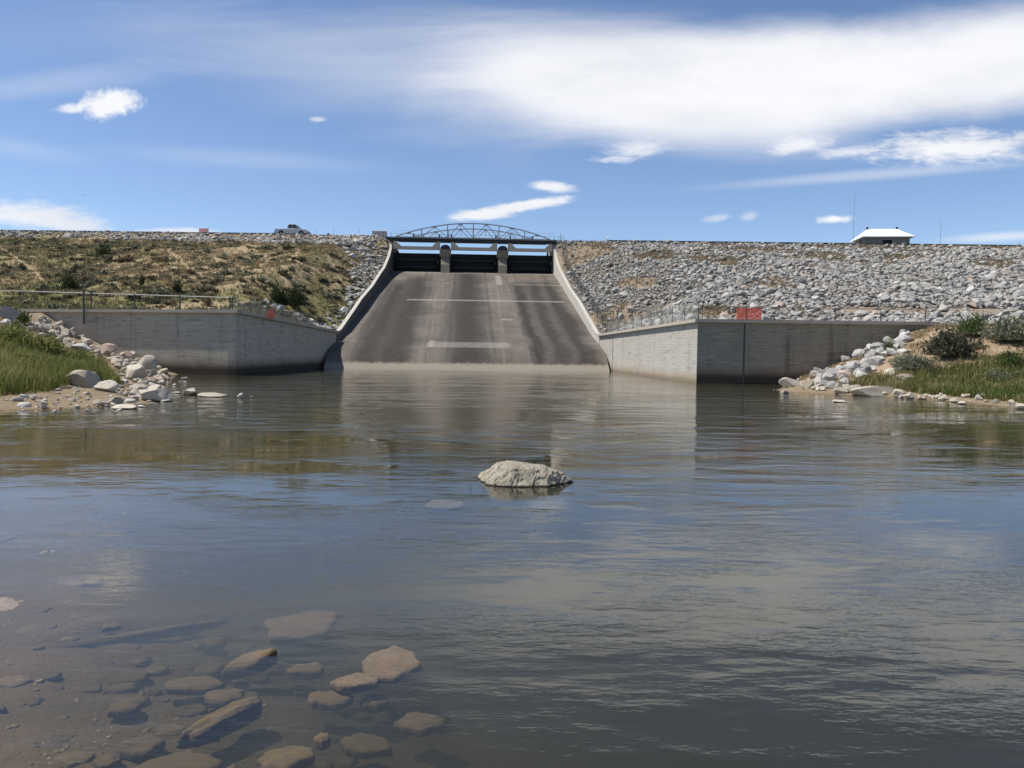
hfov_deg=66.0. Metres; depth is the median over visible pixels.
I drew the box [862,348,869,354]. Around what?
rock
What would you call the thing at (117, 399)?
boulder
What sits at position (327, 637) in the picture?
sunken stone
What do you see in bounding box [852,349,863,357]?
rock
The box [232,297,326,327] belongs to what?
chain link fence
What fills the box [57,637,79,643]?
sunken stone
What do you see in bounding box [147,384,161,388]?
boulder
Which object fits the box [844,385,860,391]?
boulder
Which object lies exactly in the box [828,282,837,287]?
riprap boulder
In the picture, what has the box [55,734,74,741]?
sunken stone
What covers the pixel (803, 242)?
guard rail
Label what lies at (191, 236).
riprap
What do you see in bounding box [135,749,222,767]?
sunken stone
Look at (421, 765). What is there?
sunken stone
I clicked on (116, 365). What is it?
rock
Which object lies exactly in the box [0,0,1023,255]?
sky
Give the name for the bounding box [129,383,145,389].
boulder
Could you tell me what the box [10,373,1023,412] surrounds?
gravel
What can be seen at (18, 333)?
willow bush
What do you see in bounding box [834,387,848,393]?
boulder
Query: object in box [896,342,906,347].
rock
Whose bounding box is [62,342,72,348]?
boulder
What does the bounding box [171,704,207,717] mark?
sunken stone
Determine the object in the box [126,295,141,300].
dark brush
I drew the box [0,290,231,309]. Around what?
chain link fence
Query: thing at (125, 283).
sagebrush
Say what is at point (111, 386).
boulder
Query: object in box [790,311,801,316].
riprap boulder
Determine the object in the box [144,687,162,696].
sunken stone
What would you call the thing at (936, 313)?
riprap boulder
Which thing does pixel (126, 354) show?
boulder
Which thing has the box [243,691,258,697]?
sunken stone
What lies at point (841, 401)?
boulder
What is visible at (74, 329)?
rock
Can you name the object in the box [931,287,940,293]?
riprap boulder
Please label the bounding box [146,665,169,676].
sunken stone
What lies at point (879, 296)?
riprap boulder
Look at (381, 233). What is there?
equipment cabinet
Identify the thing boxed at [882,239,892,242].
window
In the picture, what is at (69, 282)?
juniper bush
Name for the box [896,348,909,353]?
boulder
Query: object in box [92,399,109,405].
boulder
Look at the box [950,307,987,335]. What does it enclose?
green bush
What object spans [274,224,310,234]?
pickup truck
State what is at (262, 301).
sagebrush
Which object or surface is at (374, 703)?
sunken stone
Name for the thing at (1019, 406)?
boulder
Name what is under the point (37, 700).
sunken stone
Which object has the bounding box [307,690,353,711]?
sunken stone
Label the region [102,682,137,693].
sunken stone
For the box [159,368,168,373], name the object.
rock
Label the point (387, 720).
sunken stone
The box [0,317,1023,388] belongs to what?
weeds
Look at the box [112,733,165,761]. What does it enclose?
sunken stone
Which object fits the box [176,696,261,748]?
sunken stone
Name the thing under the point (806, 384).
boulder
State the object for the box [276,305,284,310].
riprap boulder
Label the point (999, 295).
riprap boulder
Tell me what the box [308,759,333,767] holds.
sunken stone
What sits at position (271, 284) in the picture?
dark brush
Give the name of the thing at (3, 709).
sunken stone
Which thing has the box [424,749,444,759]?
sunken stone
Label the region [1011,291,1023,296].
riprap boulder
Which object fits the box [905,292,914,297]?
riprap boulder
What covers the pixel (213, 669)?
sunken stone
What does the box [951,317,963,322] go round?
riprap boulder
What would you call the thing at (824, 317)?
riprap boulder
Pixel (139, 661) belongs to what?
sunken stone
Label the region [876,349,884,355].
rock
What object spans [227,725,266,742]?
sunken stone
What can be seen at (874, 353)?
rock
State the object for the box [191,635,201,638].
sunken stone
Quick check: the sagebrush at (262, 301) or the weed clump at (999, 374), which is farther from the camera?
the sagebrush at (262, 301)
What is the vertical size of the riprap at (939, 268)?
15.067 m
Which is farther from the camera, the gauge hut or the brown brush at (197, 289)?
the gauge hut
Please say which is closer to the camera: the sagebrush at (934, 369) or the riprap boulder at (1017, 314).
the sagebrush at (934, 369)
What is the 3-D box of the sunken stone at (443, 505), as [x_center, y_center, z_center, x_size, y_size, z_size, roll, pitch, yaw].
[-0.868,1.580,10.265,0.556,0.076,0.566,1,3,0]
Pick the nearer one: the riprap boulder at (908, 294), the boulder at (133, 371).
the boulder at (133, 371)
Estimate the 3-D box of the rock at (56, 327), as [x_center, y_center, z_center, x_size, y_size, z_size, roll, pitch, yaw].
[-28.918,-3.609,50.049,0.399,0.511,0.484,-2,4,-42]
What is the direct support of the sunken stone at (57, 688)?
on the lake bed
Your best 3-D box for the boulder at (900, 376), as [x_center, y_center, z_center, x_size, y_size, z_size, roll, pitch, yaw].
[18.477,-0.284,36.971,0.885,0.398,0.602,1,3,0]
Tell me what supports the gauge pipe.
attached to the training wall at (212, 342)
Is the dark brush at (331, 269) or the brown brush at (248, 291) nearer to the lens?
the brown brush at (248, 291)
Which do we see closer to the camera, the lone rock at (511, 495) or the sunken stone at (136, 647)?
the sunken stone at (136, 647)
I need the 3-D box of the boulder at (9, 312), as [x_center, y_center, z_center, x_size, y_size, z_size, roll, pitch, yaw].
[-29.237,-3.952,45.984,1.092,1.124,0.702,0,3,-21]
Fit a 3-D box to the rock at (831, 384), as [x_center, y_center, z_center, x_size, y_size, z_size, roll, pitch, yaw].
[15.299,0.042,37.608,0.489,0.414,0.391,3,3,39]
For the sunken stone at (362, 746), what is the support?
on the lake bed
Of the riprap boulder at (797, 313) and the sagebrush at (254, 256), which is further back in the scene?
the sagebrush at (254, 256)
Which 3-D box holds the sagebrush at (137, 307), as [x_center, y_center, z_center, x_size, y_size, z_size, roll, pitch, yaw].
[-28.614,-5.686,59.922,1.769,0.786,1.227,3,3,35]
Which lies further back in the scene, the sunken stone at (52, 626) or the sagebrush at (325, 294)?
the sagebrush at (325, 294)
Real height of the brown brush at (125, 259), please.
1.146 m
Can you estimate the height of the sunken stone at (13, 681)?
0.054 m
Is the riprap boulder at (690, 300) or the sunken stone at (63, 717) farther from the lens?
the riprap boulder at (690, 300)
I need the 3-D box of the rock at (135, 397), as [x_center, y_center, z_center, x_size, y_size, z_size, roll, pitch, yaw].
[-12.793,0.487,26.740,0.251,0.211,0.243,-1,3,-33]
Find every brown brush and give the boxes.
[21,300,34,304]
[62,293,74,298]
[82,275,94,279]
[116,254,134,261]
[131,285,142,290]
[151,256,164,260]
[162,300,178,305]
[190,284,203,291]
[242,290,253,294]
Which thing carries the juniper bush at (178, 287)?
on the terrain at (329, 259)
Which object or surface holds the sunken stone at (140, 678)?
on the lake bed
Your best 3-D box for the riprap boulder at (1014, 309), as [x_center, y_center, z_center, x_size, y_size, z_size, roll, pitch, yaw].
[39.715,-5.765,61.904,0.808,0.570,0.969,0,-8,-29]
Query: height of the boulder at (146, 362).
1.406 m
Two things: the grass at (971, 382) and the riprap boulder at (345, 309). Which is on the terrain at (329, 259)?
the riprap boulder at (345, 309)
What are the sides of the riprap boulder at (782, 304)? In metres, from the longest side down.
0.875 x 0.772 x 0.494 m
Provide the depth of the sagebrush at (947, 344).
38.18 m
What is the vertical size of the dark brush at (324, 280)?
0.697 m
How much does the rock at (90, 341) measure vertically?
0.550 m
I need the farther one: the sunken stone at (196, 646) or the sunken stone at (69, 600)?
the sunken stone at (69, 600)
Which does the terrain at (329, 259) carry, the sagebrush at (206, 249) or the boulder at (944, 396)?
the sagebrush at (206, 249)
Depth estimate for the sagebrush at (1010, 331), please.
38.87 m
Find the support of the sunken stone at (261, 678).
on the lake bed
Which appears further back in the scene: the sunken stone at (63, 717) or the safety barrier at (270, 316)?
the safety barrier at (270, 316)
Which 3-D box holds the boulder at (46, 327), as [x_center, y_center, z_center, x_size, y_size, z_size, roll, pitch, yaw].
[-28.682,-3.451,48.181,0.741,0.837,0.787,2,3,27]
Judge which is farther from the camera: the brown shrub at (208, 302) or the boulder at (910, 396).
the brown shrub at (208, 302)
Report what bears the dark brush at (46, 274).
on the terrain at (329, 259)
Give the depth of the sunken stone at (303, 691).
5.12 m
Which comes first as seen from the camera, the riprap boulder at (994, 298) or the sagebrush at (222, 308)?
the sagebrush at (222, 308)
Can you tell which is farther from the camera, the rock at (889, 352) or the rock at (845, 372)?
the rock at (889, 352)
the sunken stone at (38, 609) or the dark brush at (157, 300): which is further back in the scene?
the dark brush at (157, 300)
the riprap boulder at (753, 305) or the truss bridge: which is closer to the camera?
the riprap boulder at (753, 305)
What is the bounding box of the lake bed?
[0,313,1023,767]
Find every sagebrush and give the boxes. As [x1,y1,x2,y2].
[40,303,61,308]
[49,283,59,289]
[76,280,90,288]
[94,269,114,275]
[122,280,135,284]
[128,304,145,308]
[151,287,170,294]
[154,290,164,294]
[184,291,195,295]
[201,246,210,252]
[211,307,227,309]
[219,268,234,274]
[249,254,259,258]
[251,299,266,307]
[256,276,266,281]
[260,245,271,249]
[280,310,295,316]
[322,292,333,296]
[885,347,939,368]
[914,357,943,371]
[916,319,988,357]
[969,338,990,347]
[976,307,1023,342]
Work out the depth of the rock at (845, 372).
38.93 m
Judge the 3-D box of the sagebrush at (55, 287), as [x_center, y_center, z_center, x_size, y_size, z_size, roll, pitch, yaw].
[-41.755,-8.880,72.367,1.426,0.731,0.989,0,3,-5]
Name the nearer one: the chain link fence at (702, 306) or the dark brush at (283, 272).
the chain link fence at (702, 306)
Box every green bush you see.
[881,336,897,351]
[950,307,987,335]
[995,343,1023,366]
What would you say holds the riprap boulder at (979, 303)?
on the terrain at (658, 304)
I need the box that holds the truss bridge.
[389,223,556,244]
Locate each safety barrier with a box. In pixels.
[199,228,208,231]
[267,310,273,318]
[737,307,761,319]
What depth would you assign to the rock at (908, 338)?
43.03 m
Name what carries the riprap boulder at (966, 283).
on the terrain at (658, 304)
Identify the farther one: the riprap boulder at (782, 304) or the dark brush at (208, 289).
the dark brush at (208, 289)
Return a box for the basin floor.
[326,394,652,408]
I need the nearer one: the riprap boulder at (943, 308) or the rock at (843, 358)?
the rock at (843, 358)
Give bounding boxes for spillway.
[323,241,610,395]
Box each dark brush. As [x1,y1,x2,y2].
[18,262,25,269]
[41,273,54,278]
[58,268,75,273]
[70,263,81,269]
[78,277,90,283]
[99,243,112,248]
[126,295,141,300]
[143,296,165,303]
[201,286,211,292]
[207,281,220,284]
[265,281,273,286]
[277,269,289,275]
[282,244,293,249]
[291,256,307,260]
[302,288,313,292]
[318,277,329,281]
[325,266,335,271]
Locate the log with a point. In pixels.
(145, 635)
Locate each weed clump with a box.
[15,305,33,322]
[980,367,1023,380]
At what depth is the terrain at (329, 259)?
86.48 m
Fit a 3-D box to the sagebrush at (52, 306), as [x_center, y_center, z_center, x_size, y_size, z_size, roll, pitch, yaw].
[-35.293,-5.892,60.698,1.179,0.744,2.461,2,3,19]
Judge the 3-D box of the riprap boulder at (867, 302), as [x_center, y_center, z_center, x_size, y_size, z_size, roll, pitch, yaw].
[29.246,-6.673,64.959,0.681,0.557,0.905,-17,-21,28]
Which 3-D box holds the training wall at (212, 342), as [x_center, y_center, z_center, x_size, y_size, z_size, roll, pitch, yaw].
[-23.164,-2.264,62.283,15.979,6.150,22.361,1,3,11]
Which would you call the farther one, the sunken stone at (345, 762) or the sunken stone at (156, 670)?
the sunken stone at (156, 670)
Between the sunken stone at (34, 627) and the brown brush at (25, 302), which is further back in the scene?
the brown brush at (25, 302)
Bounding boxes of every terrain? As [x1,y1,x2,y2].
[0,232,398,329]
[546,242,1010,333]
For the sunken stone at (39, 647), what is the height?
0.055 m
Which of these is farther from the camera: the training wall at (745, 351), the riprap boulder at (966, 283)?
the riprap boulder at (966, 283)
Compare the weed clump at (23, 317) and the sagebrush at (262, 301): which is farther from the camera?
the sagebrush at (262, 301)
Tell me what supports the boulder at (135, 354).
on the lake bed
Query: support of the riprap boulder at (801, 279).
on the terrain at (658, 304)
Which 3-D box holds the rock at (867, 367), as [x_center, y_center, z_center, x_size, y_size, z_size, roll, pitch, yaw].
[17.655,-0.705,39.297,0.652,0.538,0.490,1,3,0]
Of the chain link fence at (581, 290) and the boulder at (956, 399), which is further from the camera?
the chain link fence at (581, 290)
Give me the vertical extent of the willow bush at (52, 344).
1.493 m
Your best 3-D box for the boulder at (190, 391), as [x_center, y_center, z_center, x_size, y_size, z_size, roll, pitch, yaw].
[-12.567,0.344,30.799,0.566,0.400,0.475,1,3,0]
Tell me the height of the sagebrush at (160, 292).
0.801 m
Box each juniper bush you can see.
[58,271,79,288]
[95,245,112,254]
[137,272,144,284]
[171,274,183,291]
[268,279,291,304]
[288,281,305,307]
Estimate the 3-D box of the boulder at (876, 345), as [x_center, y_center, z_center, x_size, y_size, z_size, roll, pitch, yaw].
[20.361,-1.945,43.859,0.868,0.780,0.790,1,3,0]
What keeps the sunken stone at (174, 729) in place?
on the lake bed
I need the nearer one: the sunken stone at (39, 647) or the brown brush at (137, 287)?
the sunken stone at (39, 647)
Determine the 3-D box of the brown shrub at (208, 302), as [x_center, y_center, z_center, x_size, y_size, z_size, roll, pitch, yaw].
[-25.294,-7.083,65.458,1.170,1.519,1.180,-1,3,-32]
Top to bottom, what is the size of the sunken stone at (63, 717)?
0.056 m
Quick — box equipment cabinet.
[372,230,386,238]
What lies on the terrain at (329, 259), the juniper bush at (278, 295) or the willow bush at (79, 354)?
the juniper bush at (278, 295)
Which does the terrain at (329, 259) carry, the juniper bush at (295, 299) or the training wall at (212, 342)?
the juniper bush at (295, 299)
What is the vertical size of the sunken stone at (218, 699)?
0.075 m
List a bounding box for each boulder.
[0,306,20,320]
[0,319,11,325]
[37,321,51,331]
[38,400,47,408]
[49,331,61,336]
[60,328,70,335]
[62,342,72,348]
[65,370,100,387]
[70,343,90,352]
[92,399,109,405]
[93,380,118,392]
[99,343,117,354]
[107,396,122,403]
[110,357,127,363]
[111,404,136,408]
[117,351,132,358]
[126,364,145,379]
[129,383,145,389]
[130,351,137,357]
[136,355,156,369]
[139,388,172,400]
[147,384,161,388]
[183,388,196,394]
[197,392,226,396]
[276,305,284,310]
[341,307,348,313]
[349,253,355,258]
[685,297,696,303]
[719,312,728,316]
[729,292,737,297]
[736,277,745,284]
[736,290,745,296]
[749,302,759,309]
[761,314,771,319]
[765,310,775,314]
[775,301,785,306]
[779,377,800,387]
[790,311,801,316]
[797,277,806,282]
[800,380,813,388]
[810,296,819,300]
[813,304,820,310]
[817,315,827,319]
[824,368,839,374]
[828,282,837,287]
[832,399,846,402]
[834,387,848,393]
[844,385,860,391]
[845,362,858,369]
[850,386,893,397]
[855,370,868,378]
[857,310,867,315]
[863,299,870,305]
[869,342,882,350]
[869,356,884,365]
[877,293,888,298]
[880,296,890,301]
[883,336,893,341]
[884,368,894,374]
[892,389,905,395]
[893,335,906,341]
[895,374,913,379]
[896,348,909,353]
[898,297,907,302]
[903,394,915,399]
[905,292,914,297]
[918,314,930,320]
[923,288,931,292]
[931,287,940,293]
[933,311,940,317]
[938,303,949,311]
[938,394,948,399]
[949,397,961,401]
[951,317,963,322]
[961,393,969,397]
[962,281,971,286]
[966,285,974,292]
[968,301,977,307]
[970,300,983,306]
[981,297,991,302]
[988,296,998,300]
[993,293,1003,299]
[1001,281,1010,285]
[1010,306,1023,312]
[1010,312,1023,318]
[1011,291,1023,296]
[1014,403,1023,408]
[1016,296,1023,300]
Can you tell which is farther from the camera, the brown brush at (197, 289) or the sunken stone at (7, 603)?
the brown brush at (197, 289)
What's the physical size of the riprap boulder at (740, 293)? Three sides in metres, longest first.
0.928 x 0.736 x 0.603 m
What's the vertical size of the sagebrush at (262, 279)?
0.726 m
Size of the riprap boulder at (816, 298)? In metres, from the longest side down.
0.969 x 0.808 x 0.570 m
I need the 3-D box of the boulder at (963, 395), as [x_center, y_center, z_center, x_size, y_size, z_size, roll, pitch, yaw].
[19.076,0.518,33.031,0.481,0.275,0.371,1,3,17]
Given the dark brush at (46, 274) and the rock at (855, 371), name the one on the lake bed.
the rock at (855, 371)
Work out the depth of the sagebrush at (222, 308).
53.76 m
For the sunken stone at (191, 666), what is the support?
on the lake bed
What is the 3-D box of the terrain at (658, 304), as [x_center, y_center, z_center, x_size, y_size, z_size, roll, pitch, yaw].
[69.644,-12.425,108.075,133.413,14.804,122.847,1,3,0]
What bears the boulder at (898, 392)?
on the lake bed
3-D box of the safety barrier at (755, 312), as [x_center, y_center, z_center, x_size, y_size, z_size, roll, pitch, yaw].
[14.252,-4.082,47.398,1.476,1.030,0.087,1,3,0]
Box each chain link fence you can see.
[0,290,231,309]
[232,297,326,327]
[560,237,619,331]
[607,301,698,331]
[701,305,925,321]
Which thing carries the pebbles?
on the lake bed
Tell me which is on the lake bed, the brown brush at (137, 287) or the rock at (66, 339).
the rock at (66, 339)
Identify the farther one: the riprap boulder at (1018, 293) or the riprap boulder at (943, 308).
the riprap boulder at (1018, 293)
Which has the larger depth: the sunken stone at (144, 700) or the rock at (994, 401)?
the rock at (994, 401)
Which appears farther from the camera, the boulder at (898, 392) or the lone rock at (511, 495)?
the boulder at (898, 392)
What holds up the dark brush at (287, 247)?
on the terrain at (329, 259)
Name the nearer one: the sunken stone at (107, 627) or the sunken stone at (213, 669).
the sunken stone at (213, 669)
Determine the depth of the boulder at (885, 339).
45.17 m
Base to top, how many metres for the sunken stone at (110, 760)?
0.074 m
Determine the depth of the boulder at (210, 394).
29.69 m
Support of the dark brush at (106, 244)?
on the terrain at (329, 259)
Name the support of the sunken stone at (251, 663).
on the lake bed
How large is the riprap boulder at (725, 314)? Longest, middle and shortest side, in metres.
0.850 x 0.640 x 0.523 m
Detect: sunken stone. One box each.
[0,535,18,541]
[0,597,23,610]
[0,675,32,687]
[0,703,6,713]
[15,623,45,633]
[22,696,45,706]
[24,606,52,614]
[32,645,44,650]
[41,672,61,681]
[45,624,56,628]
[48,574,102,587]
[48,686,63,690]
[53,750,95,767]
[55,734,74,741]
[56,597,79,602]
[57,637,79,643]
[57,715,70,719]
[70,679,101,692]
[92,753,121,767]
[98,668,149,686]
[100,621,120,632]
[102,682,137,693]
[107,698,140,718]
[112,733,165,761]
[115,694,150,707]
[127,655,151,666]
[129,645,139,648]
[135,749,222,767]
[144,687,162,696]
[145,750,163,761]
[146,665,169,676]
[153,723,184,735]
[159,698,169,702]
[164,676,225,695]
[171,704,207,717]
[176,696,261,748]
[186,663,199,670]
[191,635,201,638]
[193,642,202,649]
[193,661,224,677]
[199,636,226,651]
[204,688,244,708]
[205,649,233,658]
[221,648,278,679]
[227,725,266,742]
[232,680,248,690]
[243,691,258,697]
[245,672,270,684]
[257,745,314,767]
[264,610,338,641]
[286,661,324,679]
[289,685,315,697]
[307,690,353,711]
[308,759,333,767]
[314,732,330,750]
[315,635,330,639]
[322,679,334,690]
[325,727,350,741]
[330,672,378,693]
[333,701,361,716]
[333,756,357,767]
[339,733,392,759]
[354,712,371,722]
[360,694,388,713]
[361,645,420,683]
[372,710,405,730]
[394,711,447,737]
[410,762,437,767]
[424,500,465,510]
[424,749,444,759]
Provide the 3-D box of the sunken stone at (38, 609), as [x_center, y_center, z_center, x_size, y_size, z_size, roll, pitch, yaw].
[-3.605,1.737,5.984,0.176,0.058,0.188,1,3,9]
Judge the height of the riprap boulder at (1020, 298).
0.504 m
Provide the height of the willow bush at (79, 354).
1.211 m
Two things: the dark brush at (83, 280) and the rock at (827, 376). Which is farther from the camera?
the dark brush at (83, 280)
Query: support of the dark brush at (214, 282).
on the terrain at (329, 259)
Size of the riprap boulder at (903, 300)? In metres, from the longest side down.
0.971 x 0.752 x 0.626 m
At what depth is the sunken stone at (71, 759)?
3.93 m
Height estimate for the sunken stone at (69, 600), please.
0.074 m
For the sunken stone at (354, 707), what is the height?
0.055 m
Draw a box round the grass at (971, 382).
[843,351,1023,402]
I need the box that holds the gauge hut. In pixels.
[850,227,914,243]
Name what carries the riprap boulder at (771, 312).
on the terrain at (658, 304)
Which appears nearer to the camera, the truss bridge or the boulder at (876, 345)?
the boulder at (876, 345)
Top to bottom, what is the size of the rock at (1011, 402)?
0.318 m
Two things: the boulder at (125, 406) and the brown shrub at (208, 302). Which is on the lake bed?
the boulder at (125, 406)
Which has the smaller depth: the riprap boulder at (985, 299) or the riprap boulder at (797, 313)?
the riprap boulder at (797, 313)
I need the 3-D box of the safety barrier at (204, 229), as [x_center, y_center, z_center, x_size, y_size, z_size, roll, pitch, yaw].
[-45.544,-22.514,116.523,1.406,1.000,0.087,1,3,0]
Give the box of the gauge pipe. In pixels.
[83,290,92,323]
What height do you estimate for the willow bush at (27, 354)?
1.246 m
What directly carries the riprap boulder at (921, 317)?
on the terrain at (658, 304)
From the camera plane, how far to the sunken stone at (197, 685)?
4.76 m
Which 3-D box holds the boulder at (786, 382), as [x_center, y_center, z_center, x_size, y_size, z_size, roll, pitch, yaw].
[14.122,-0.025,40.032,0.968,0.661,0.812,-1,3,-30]
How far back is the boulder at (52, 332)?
48.19 m
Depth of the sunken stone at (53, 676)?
4.84 m
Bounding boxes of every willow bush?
[0,319,48,349]
[7,347,48,364]
[30,332,74,355]
[57,347,96,363]
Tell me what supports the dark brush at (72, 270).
on the terrain at (329, 259)
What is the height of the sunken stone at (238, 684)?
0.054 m
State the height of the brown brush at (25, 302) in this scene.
0.550 m
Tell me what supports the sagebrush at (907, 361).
on the lake bed
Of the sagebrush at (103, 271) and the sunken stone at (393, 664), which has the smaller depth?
the sunken stone at (393, 664)
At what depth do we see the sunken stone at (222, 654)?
5.63 m
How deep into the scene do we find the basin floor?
59.67 m
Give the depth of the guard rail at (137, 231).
116.07 m
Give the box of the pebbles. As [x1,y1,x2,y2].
[0,510,661,767]
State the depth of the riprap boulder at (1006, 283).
76.35 m
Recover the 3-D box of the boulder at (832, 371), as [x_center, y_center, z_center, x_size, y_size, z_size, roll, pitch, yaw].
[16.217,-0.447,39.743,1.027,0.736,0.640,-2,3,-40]
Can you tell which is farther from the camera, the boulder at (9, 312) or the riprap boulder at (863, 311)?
the riprap boulder at (863, 311)
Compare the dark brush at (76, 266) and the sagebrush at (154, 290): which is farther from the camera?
the dark brush at (76, 266)
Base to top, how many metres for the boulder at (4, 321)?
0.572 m
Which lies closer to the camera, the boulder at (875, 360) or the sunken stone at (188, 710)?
the sunken stone at (188, 710)
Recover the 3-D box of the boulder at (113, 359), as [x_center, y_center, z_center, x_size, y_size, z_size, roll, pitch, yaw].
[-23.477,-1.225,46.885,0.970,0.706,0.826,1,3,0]
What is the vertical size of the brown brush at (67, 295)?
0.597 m
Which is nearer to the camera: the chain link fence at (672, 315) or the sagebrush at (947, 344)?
the sagebrush at (947, 344)
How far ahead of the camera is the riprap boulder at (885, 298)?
66.63 m
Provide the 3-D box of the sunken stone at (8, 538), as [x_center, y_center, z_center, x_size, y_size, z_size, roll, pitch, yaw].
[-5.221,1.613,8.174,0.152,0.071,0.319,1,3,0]
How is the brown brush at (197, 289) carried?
on the terrain at (329, 259)
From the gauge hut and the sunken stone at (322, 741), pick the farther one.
the gauge hut
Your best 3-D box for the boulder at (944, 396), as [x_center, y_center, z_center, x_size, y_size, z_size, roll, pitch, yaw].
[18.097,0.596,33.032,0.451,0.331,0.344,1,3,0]
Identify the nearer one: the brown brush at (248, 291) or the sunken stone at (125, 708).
the sunken stone at (125, 708)
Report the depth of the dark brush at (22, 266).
83.14 m
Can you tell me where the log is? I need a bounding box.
[17,619,227,651]
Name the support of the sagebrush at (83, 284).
on the terrain at (329, 259)
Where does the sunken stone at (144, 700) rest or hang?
on the lake bed
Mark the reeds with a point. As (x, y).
(16, 378)
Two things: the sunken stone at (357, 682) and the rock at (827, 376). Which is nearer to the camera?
the sunken stone at (357, 682)
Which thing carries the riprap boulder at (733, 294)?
on the terrain at (658, 304)
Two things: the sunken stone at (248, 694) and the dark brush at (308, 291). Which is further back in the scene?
the dark brush at (308, 291)
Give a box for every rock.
[37,324,43,331]
[53,323,60,330]
[63,337,70,341]
[70,327,78,333]
[83,339,93,344]
[113,363,121,368]
[131,395,138,400]
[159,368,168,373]
[469,460,580,529]
[813,367,822,372]
[822,373,834,380]
[826,381,836,388]
[837,369,851,378]
[841,355,848,361]
[842,377,851,384]
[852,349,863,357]
[852,368,865,375]
[860,357,870,365]
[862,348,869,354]
[862,364,871,372]
[864,351,876,356]
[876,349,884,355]
[881,351,888,356]
[886,348,897,355]
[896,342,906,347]
[903,335,912,342]
[974,396,982,400]
[992,399,999,403]
[1007,399,1015,404]
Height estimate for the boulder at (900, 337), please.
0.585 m
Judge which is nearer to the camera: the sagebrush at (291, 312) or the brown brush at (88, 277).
the sagebrush at (291, 312)
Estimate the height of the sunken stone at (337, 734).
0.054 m
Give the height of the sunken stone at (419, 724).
0.079 m
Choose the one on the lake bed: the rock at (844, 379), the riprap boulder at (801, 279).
the rock at (844, 379)
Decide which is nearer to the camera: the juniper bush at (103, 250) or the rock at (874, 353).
the rock at (874, 353)
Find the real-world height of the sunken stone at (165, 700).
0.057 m
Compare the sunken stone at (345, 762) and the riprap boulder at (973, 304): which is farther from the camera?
the riprap boulder at (973, 304)
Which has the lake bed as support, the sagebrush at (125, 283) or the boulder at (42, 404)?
the boulder at (42, 404)
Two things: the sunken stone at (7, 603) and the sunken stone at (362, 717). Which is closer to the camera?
the sunken stone at (362, 717)
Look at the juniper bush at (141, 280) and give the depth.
73.04 m
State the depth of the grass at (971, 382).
35.51 m
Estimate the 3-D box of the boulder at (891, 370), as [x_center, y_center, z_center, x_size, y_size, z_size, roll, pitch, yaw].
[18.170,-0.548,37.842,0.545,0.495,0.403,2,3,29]
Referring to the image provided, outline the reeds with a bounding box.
[0,322,122,395]
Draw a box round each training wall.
[18,309,338,391]
[597,319,939,402]
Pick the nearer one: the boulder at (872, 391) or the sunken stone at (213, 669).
the sunken stone at (213, 669)
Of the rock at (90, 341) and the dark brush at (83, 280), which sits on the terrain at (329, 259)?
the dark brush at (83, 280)
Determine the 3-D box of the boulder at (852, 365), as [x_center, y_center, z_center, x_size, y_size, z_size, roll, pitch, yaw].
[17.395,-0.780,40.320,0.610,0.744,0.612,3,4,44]
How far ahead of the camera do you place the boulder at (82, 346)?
45.90 m
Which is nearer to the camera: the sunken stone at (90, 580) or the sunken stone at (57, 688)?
the sunken stone at (57, 688)
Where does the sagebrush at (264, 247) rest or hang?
on the terrain at (329, 259)
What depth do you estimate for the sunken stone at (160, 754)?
4.12 m
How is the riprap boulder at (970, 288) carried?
on the terrain at (658, 304)
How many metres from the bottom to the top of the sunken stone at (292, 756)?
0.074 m
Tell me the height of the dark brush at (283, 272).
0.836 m
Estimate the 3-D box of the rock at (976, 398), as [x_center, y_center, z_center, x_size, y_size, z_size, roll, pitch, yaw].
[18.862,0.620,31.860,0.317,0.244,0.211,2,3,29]
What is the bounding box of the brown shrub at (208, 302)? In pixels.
[200,290,212,305]
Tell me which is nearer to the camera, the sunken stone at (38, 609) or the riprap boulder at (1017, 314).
the sunken stone at (38, 609)
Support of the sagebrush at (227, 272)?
on the terrain at (329, 259)
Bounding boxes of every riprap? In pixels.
[0,229,389,329]
[557,239,1023,332]
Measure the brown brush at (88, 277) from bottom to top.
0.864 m
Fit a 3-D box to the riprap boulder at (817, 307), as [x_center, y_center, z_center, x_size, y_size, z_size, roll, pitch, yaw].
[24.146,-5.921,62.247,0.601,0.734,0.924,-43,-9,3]
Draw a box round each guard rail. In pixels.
[1,230,274,234]
[609,240,1015,246]
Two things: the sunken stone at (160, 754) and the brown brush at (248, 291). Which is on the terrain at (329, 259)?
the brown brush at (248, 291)
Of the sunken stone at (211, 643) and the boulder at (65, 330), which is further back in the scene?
the boulder at (65, 330)

